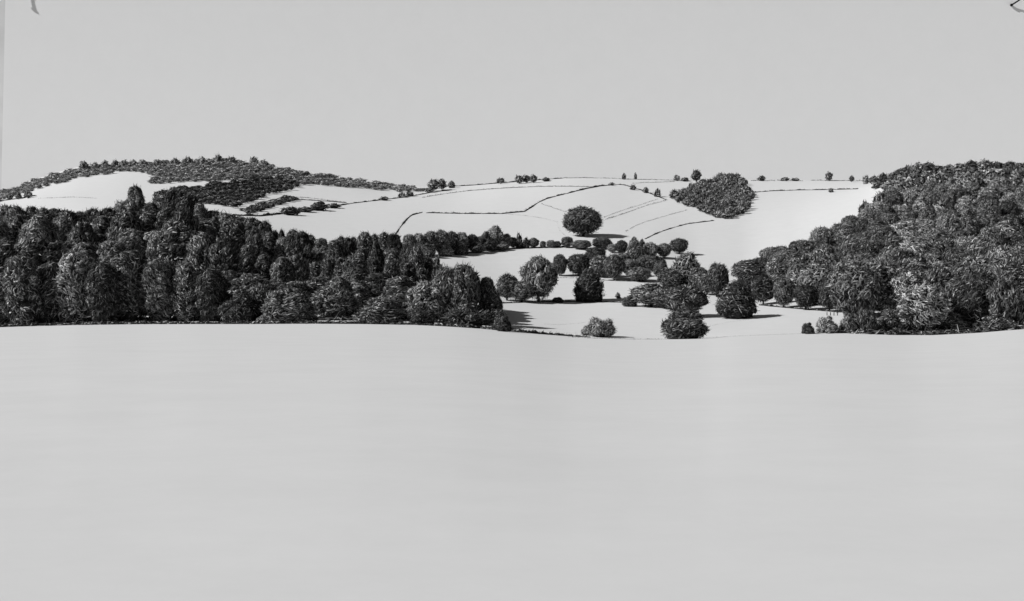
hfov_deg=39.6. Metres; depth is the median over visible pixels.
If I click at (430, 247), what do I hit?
bush
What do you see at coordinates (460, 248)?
bush
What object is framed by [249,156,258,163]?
broadleaf tree
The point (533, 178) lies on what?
broadleaf tree
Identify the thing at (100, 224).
broadleaf tree
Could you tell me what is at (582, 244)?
broadleaf tree
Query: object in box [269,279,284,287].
broadleaf tree
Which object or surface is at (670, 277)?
broadleaf tree
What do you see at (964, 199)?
broadleaf tree
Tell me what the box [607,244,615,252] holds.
broadleaf tree
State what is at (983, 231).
broadleaf tree
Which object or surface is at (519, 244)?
conifer
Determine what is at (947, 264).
broadleaf tree
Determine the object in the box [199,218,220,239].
broadleaf tree
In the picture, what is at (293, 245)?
broadleaf tree
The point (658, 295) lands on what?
broadleaf tree
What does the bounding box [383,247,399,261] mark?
conifer
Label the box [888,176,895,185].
broadleaf tree
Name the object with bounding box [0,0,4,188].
wall
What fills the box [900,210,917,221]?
broadleaf tree
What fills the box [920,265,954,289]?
broadleaf tree
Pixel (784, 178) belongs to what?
bush
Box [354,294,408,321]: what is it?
bush
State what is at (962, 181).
broadleaf tree
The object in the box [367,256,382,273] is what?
conifer
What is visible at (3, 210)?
broadleaf tree
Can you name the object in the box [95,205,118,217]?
broadleaf tree
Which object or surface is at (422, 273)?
conifer
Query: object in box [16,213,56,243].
broadleaf tree
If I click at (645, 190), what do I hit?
bush
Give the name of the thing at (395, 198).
hedgerow
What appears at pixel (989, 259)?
broadleaf tree
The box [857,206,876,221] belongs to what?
broadleaf tree
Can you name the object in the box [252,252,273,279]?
broadleaf tree
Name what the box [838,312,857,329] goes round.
bush
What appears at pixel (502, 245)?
bush
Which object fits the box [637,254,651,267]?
broadleaf tree
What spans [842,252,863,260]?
broadleaf tree
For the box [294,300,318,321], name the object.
bush
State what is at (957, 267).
broadleaf tree
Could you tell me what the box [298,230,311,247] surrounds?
conifer
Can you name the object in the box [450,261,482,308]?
broadleaf tree
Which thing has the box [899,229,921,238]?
broadleaf tree
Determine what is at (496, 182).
hedgerow
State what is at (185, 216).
broadleaf tree
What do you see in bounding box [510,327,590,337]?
undergrowth
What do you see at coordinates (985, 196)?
broadleaf tree
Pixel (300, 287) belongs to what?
broadleaf tree
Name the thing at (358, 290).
broadleaf tree
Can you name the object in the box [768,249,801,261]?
broadleaf tree
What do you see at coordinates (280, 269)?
broadleaf tree
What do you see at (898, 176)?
broadleaf tree
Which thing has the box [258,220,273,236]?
conifer
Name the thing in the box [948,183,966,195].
broadleaf tree
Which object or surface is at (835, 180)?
hedgerow
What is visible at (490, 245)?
bush
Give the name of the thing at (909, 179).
broadleaf tree
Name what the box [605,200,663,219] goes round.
hedgerow
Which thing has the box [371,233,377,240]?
conifer
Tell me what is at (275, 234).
conifer
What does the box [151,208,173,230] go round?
broadleaf tree
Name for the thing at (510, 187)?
hedgerow
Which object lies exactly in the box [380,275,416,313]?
broadleaf tree
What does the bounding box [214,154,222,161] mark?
broadleaf tree
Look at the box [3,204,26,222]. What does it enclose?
broadleaf tree
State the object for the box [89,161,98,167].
broadleaf tree
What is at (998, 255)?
broadleaf tree
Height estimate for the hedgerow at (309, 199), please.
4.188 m
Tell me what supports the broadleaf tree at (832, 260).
on the ground
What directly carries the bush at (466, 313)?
on the ground
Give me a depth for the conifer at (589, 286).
241.38 m
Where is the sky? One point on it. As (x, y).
(419, 93)
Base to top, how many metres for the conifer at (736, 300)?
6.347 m
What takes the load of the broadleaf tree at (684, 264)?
on the ground
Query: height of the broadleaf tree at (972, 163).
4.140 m
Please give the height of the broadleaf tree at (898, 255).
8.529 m
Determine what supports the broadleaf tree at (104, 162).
on the ground
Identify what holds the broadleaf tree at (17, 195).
on the ground
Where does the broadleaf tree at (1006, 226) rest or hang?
on the ground
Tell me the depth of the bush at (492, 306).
190.27 m
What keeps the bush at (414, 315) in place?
on the ground
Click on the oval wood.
(719, 195)
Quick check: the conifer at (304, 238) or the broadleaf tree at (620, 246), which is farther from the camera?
the broadleaf tree at (620, 246)
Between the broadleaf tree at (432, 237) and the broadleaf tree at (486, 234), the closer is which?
the broadleaf tree at (432, 237)
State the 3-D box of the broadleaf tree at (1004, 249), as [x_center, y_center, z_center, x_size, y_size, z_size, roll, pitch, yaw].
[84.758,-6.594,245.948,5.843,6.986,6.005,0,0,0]
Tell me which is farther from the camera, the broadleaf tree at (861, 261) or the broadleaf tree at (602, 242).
the broadleaf tree at (602, 242)
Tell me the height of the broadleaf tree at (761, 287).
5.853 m
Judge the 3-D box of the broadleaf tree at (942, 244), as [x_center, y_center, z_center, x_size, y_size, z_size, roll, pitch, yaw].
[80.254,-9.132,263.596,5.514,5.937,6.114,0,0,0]
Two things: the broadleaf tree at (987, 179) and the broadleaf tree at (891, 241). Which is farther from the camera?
the broadleaf tree at (987, 179)
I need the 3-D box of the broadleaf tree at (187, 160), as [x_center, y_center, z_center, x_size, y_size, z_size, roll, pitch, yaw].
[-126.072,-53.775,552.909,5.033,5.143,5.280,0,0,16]
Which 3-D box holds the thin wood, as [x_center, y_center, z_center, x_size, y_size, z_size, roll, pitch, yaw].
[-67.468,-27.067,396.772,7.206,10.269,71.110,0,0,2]
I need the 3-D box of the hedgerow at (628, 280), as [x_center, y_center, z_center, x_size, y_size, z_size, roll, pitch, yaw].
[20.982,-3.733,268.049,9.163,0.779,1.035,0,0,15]
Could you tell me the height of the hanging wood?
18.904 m
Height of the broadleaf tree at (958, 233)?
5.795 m
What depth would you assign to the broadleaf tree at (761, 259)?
275.72 m
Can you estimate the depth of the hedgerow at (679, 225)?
368.56 m
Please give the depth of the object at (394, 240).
239.49 m
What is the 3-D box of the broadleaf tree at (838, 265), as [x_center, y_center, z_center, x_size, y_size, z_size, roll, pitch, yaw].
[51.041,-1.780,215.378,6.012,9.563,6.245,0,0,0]
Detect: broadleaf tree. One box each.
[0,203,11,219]
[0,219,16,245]
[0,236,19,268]
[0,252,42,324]
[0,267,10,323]
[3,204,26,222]
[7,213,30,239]
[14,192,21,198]
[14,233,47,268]
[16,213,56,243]
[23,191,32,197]
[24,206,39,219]
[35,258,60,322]
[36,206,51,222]
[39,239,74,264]
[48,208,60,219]
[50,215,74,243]
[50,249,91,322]
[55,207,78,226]
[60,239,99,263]
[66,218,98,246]
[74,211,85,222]
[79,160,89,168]
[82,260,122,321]
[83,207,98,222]
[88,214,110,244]
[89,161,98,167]
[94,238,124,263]
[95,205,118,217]
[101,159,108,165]
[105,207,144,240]
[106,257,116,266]
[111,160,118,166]
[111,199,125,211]
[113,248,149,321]
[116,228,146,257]
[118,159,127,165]
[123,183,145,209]
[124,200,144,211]
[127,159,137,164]
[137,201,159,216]
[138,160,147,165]
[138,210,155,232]
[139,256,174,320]
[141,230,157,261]
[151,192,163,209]
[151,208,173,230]
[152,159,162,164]
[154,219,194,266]
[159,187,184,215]
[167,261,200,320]
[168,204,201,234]
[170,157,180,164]
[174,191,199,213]
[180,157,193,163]
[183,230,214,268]
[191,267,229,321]
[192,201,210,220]
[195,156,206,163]
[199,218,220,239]
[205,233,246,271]
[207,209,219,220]
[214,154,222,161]
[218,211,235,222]
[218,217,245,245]
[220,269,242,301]
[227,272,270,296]
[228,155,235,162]
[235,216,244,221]
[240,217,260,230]
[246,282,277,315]
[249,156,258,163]
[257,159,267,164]
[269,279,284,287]
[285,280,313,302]
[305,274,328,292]
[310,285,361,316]
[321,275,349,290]
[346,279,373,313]
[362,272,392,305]
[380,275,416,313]
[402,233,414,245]
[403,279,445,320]
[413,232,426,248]
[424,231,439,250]
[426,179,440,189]
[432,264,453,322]
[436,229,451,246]
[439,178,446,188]
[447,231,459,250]
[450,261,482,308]
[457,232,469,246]
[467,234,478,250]
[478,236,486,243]
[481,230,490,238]
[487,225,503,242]
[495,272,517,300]
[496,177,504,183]
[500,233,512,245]
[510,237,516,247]
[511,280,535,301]
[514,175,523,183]
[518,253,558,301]
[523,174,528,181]
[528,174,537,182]
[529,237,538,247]
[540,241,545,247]
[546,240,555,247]
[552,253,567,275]
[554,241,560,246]
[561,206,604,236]
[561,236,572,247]
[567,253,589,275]
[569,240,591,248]
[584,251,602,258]
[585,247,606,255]
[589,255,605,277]
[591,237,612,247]
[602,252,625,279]
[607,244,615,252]
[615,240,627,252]
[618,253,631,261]
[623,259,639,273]
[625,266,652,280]
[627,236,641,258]
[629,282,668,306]
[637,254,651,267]
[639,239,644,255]
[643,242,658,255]
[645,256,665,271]
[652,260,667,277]
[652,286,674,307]
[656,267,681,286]
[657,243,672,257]
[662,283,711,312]
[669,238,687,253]
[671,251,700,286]
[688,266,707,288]
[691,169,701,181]
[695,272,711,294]
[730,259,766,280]
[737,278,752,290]
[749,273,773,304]
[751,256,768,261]
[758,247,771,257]
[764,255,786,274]
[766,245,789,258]
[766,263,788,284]
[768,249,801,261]
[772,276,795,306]
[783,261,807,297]
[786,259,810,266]
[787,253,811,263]
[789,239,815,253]
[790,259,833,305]
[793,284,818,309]
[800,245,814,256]
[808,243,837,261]
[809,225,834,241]
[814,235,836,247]
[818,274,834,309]
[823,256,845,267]
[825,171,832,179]
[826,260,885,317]
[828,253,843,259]
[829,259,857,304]
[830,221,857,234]
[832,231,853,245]
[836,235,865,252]
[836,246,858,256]
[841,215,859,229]
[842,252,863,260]
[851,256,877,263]
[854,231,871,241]
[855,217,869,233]
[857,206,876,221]
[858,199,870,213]
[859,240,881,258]
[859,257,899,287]
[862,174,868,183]
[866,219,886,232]
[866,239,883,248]
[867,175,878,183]
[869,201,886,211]
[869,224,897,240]
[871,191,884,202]
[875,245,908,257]
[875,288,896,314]
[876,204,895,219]
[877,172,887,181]
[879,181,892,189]
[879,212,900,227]
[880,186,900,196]
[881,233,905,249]
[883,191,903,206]
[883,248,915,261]
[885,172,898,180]
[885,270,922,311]
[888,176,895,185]
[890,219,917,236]
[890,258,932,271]
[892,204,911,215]
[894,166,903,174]
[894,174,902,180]
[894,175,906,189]
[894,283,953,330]
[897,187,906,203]
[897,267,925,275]
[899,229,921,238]
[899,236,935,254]
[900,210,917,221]
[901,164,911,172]
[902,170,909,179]
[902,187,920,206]
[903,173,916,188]
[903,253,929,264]
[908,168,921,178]
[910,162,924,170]
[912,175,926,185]
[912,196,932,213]
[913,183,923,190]
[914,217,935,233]
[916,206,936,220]
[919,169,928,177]
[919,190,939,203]
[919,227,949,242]
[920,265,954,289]
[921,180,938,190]
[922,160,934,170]
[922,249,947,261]
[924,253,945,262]
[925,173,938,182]
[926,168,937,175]
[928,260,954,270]
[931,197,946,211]
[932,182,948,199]
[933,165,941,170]
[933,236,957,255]
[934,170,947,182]
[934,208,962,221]
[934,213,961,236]
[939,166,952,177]
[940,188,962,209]
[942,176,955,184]
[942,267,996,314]
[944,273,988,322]
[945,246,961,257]
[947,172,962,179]
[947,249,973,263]
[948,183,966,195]
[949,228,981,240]
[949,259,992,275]
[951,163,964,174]
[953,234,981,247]
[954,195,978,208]
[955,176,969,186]
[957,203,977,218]
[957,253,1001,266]
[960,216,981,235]
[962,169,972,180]
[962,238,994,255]
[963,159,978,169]
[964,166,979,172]
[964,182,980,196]
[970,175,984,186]
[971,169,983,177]
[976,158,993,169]
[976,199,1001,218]
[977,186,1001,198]
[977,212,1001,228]
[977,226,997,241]
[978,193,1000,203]
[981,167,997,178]
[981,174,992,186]
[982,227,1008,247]
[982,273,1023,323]
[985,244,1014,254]
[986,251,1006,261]
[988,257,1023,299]
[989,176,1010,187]
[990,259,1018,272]
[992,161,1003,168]
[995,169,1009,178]
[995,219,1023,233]
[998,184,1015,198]
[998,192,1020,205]
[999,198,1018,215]
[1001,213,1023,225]
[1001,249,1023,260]
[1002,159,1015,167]
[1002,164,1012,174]
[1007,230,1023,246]
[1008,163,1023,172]
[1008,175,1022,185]
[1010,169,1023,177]
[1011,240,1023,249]
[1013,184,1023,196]
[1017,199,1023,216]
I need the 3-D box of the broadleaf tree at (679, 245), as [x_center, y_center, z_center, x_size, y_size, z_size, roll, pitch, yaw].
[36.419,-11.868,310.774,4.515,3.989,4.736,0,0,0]
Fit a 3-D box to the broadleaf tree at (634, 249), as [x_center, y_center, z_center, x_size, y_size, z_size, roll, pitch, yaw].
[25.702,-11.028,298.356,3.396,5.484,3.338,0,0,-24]
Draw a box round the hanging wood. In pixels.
[152,176,300,207]
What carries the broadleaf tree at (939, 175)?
on the ground
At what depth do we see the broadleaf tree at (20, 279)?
184.25 m
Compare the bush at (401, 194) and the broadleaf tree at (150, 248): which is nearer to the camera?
the broadleaf tree at (150, 248)
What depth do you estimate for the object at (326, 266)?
213.68 m
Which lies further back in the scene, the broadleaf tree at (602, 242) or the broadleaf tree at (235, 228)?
the broadleaf tree at (602, 242)
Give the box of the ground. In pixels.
[0,160,1023,600]
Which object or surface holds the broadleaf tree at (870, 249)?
on the ground
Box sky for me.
[1,0,1023,188]
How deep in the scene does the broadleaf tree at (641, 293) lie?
231.18 m
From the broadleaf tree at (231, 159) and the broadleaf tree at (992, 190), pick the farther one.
the broadleaf tree at (231, 159)
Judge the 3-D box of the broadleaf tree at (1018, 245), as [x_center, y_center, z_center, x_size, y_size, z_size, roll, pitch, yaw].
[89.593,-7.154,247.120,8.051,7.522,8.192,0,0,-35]
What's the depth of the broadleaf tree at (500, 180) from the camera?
528.31 m
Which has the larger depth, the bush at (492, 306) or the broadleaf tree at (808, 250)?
the broadleaf tree at (808, 250)
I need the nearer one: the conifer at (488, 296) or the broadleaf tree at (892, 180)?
the conifer at (488, 296)
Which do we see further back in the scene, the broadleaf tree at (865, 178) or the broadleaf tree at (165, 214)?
the broadleaf tree at (865, 178)
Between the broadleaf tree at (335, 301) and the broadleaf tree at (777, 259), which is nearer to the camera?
the broadleaf tree at (335, 301)
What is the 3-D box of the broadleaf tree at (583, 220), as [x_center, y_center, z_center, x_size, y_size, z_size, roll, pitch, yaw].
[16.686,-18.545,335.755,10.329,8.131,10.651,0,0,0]
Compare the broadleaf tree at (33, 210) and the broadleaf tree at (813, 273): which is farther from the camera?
the broadleaf tree at (33, 210)
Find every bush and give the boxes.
[215,288,261,321]
[258,284,309,321]
[280,206,300,214]
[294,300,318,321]
[298,206,312,211]
[310,201,328,210]
[327,203,340,207]
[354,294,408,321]
[397,192,405,196]
[404,307,440,323]
[405,191,413,195]
[422,243,436,256]
[424,187,434,191]
[437,242,453,255]
[441,301,493,326]
[448,180,454,187]
[453,241,468,254]
[469,242,484,252]
[483,239,496,251]
[487,302,499,325]
[492,309,504,327]
[495,289,502,309]
[495,315,511,331]
[496,241,508,250]
[552,297,563,302]
[580,325,590,334]
[585,317,617,336]
[621,295,636,306]
[641,187,648,192]
[654,188,660,196]
[660,306,709,338]
[673,174,679,180]
[757,175,764,180]
[780,177,789,180]
[801,322,814,333]
[815,315,838,333]
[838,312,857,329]
[853,306,879,330]
[871,181,882,188]
[878,308,903,331]
[939,311,970,329]
[980,312,1016,327]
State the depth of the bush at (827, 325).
181.37 m
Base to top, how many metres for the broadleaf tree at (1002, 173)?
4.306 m
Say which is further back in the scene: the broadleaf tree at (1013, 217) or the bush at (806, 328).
the broadleaf tree at (1013, 217)
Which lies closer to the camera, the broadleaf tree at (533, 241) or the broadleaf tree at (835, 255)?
the broadleaf tree at (835, 255)
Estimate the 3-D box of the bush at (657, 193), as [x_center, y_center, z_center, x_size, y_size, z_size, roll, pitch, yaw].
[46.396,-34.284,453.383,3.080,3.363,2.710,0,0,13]
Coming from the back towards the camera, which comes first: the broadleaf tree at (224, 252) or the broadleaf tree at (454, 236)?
the broadleaf tree at (454, 236)
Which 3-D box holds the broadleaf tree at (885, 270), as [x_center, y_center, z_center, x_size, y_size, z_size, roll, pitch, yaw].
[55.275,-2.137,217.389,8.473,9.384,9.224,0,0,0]
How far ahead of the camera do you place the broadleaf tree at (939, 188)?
331.93 m
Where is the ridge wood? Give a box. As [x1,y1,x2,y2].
[0,158,425,200]
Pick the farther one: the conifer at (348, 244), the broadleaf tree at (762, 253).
the broadleaf tree at (762, 253)
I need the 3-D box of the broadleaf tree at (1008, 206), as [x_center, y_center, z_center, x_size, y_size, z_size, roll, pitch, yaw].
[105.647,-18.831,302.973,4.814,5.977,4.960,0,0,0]
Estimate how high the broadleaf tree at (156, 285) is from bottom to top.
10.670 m
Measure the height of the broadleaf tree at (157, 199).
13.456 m
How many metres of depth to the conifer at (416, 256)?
217.88 m
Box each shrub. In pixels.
[256,315,267,321]
[294,317,305,321]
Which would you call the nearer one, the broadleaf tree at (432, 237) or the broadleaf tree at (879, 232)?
the broadleaf tree at (879, 232)
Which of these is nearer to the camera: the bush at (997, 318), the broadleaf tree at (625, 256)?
the bush at (997, 318)
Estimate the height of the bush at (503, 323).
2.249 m
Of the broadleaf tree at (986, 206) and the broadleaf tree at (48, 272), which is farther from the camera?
the broadleaf tree at (986, 206)
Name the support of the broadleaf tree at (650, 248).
on the ground
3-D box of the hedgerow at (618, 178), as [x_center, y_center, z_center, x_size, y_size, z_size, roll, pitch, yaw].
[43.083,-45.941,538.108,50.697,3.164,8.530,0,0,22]
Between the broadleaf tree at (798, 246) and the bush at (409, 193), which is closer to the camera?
the broadleaf tree at (798, 246)
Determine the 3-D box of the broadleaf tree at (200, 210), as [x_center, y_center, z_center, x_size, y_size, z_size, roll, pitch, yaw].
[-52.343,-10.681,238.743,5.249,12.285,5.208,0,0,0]
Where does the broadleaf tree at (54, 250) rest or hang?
on the ground
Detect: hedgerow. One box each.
[232,211,300,215]
[265,198,345,202]
[338,189,451,204]
[396,211,422,232]
[422,185,588,197]
[427,210,525,213]
[442,246,563,256]
[446,177,560,186]
[503,299,622,302]
[524,184,609,211]
[561,177,680,180]
[601,279,646,281]
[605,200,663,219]
[615,184,666,199]
[645,220,713,238]
[754,188,858,191]
[759,303,842,312]
[811,179,859,180]
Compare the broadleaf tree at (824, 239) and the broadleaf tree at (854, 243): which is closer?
the broadleaf tree at (854, 243)
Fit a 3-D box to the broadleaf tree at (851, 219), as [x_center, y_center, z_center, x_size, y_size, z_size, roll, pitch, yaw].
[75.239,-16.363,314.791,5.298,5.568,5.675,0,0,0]
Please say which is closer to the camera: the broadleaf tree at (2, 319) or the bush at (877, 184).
the broadleaf tree at (2, 319)
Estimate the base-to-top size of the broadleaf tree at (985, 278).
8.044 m
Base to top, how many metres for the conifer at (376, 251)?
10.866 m
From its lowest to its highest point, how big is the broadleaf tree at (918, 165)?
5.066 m
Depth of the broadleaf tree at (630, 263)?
272.50 m
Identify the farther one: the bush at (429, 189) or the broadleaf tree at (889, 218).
the bush at (429, 189)
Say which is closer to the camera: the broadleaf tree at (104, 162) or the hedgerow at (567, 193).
the hedgerow at (567, 193)
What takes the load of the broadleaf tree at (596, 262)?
on the ground
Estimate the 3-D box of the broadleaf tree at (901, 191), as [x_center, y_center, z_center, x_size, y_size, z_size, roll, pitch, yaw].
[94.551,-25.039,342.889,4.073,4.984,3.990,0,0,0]
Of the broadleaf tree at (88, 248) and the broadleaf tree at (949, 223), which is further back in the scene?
the broadleaf tree at (949, 223)
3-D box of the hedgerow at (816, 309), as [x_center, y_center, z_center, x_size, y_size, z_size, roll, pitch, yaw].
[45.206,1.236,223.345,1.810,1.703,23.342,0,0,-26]
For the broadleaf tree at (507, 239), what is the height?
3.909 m
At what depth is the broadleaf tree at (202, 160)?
550.82 m
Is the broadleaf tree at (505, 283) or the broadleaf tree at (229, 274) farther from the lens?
the broadleaf tree at (505, 283)
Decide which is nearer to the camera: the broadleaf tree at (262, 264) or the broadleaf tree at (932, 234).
the broadleaf tree at (262, 264)
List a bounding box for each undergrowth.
[0,319,495,329]
[9,313,408,322]
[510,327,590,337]
[837,321,1023,334]
[900,317,1023,329]
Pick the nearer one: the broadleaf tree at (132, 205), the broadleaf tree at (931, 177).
the broadleaf tree at (132, 205)
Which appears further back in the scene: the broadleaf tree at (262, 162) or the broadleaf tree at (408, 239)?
the broadleaf tree at (262, 162)
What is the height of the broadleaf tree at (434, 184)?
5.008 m
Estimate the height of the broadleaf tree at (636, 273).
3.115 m
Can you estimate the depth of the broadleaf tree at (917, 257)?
225.28 m
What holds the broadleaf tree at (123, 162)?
on the ground
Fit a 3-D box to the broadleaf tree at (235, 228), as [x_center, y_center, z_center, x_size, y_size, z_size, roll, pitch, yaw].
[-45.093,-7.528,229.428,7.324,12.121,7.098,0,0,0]
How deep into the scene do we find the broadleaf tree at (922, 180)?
365.10 m
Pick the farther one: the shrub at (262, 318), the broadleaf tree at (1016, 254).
the broadleaf tree at (1016, 254)
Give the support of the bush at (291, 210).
on the ground
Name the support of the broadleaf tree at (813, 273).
on the ground
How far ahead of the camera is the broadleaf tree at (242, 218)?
239.81 m
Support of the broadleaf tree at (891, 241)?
on the ground
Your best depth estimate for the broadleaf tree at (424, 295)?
189.53 m
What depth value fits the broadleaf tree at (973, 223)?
281.01 m
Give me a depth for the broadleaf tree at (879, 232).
282.65 m
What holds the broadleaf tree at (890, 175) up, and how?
on the ground
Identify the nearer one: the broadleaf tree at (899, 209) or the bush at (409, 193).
the broadleaf tree at (899, 209)
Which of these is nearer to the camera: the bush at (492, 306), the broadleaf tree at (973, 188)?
the bush at (492, 306)
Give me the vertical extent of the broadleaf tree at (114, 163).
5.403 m
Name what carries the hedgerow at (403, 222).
on the ground
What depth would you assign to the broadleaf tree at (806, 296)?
219.85 m
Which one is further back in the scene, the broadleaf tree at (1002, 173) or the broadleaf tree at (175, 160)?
the broadleaf tree at (175, 160)
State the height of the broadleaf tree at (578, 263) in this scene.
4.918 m
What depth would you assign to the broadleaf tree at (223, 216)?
238.43 m
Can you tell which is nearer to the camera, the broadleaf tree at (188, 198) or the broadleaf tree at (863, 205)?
the broadleaf tree at (188, 198)
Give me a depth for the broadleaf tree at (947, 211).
296.47 m
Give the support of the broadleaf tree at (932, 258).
on the ground
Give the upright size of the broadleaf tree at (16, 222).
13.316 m
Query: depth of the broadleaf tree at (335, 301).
189.76 m
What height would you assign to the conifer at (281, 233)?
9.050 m
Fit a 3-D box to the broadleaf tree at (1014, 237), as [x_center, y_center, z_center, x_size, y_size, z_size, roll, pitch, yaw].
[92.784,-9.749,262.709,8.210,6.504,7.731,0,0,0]
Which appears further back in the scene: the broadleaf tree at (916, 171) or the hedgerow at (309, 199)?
the hedgerow at (309, 199)
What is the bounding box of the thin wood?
[240,195,298,213]
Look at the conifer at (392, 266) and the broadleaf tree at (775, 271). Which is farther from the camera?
the broadleaf tree at (775, 271)
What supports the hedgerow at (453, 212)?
on the ground
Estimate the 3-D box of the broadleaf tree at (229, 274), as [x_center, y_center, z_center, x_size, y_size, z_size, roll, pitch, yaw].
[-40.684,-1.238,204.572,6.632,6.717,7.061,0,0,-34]
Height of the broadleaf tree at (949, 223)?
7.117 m
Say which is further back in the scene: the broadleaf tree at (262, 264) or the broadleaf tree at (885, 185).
the broadleaf tree at (885, 185)
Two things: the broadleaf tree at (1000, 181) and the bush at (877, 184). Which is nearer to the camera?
the broadleaf tree at (1000, 181)
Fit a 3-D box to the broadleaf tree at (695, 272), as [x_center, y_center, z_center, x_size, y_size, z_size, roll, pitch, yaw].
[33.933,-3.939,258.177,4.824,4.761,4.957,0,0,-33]
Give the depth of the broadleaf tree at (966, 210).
301.01 m
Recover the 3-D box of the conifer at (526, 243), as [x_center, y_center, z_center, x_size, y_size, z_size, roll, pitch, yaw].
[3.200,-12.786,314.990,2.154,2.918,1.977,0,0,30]
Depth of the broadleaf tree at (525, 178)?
520.91 m
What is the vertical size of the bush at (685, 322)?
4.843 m
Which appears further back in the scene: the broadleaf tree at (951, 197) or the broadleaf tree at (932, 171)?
the broadleaf tree at (932, 171)
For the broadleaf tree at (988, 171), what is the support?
on the ground
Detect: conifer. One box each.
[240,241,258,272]
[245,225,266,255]
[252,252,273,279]
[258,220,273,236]
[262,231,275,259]
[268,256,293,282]
[272,229,278,241]
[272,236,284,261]
[277,229,285,239]
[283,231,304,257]
[286,228,296,234]
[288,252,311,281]
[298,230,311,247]
[303,245,315,263]
[309,233,315,247]
[309,262,319,278]
[312,238,328,256]
[313,245,326,264]
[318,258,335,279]
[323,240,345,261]
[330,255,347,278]
[335,235,343,244]
[340,235,356,257]
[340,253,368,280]
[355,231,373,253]
[355,247,368,264]
[366,240,385,270]
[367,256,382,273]
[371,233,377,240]
[378,231,387,251]
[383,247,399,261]
[383,257,400,276]
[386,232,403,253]
[398,242,406,263]
[399,261,416,278]
[402,245,412,262]
[408,244,424,270]
[414,266,431,283]
[421,249,433,274]
[429,255,442,279]
[479,277,497,310]
[515,233,522,248]
[522,237,530,247]
[572,266,604,302]
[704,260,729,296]
[713,279,759,318]
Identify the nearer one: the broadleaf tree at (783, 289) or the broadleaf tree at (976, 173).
the broadleaf tree at (783, 289)
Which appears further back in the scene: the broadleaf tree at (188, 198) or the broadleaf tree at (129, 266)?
the broadleaf tree at (188, 198)
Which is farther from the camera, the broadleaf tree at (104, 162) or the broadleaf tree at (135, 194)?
the broadleaf tree at (104, 162)
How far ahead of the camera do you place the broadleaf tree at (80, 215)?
238.36 m
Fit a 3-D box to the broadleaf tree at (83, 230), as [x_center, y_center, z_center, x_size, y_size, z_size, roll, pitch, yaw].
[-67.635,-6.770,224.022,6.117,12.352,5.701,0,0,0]
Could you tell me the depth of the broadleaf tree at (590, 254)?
280.43 m
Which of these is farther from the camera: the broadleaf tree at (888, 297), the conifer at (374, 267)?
the conifer at (374, 267)
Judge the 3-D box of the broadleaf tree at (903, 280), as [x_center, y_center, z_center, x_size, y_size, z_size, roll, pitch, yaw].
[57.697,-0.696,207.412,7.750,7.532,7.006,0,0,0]
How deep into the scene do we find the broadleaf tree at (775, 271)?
245.93 m
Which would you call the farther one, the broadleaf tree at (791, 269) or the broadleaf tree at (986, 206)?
the broadleaf tree at (986, 206)
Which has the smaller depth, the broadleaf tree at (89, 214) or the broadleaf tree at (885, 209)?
the broadleaf tree at (89, 214)
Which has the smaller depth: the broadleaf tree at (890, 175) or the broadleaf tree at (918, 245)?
the broadleaf tree at (918, 245)
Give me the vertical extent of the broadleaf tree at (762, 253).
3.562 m
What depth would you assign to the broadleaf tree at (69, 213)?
237.06 m
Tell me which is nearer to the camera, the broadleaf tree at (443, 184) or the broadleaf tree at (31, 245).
the broadleaf tree at (31, 245)
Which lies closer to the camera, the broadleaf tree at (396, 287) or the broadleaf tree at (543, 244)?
the broadleaf tree at (396, 287)
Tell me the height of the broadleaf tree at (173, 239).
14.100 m
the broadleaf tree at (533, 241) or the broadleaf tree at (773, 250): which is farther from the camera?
the broadleaf tree at (533, 241)
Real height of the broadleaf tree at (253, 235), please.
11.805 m
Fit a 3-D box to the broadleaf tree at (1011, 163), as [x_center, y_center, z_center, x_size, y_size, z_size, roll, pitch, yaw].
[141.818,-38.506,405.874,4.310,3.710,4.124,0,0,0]
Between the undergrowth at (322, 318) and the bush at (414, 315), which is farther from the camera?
the undergrowth at (322, 318)
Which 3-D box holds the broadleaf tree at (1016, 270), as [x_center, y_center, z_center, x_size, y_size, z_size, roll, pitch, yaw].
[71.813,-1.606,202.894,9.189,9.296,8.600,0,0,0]
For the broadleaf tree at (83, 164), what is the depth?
550.00 m
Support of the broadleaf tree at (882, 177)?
on the ground
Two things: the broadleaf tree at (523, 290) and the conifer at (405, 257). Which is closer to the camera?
the conifer at (405, 257)
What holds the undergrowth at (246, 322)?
on the ground
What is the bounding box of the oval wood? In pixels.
[669,172,756,217]
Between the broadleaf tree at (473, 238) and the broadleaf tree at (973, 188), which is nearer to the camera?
the broadleaf tree at (473, 238)
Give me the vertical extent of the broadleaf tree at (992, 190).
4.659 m
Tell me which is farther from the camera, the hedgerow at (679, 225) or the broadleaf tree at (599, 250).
the hedgerow at (679, 225)
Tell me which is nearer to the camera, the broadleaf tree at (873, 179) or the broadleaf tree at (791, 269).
the broadleaf tree at (791, 269)
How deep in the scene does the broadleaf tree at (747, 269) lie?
265.97 m
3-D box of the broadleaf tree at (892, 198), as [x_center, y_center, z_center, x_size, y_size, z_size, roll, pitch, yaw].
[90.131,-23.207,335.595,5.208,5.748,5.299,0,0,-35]

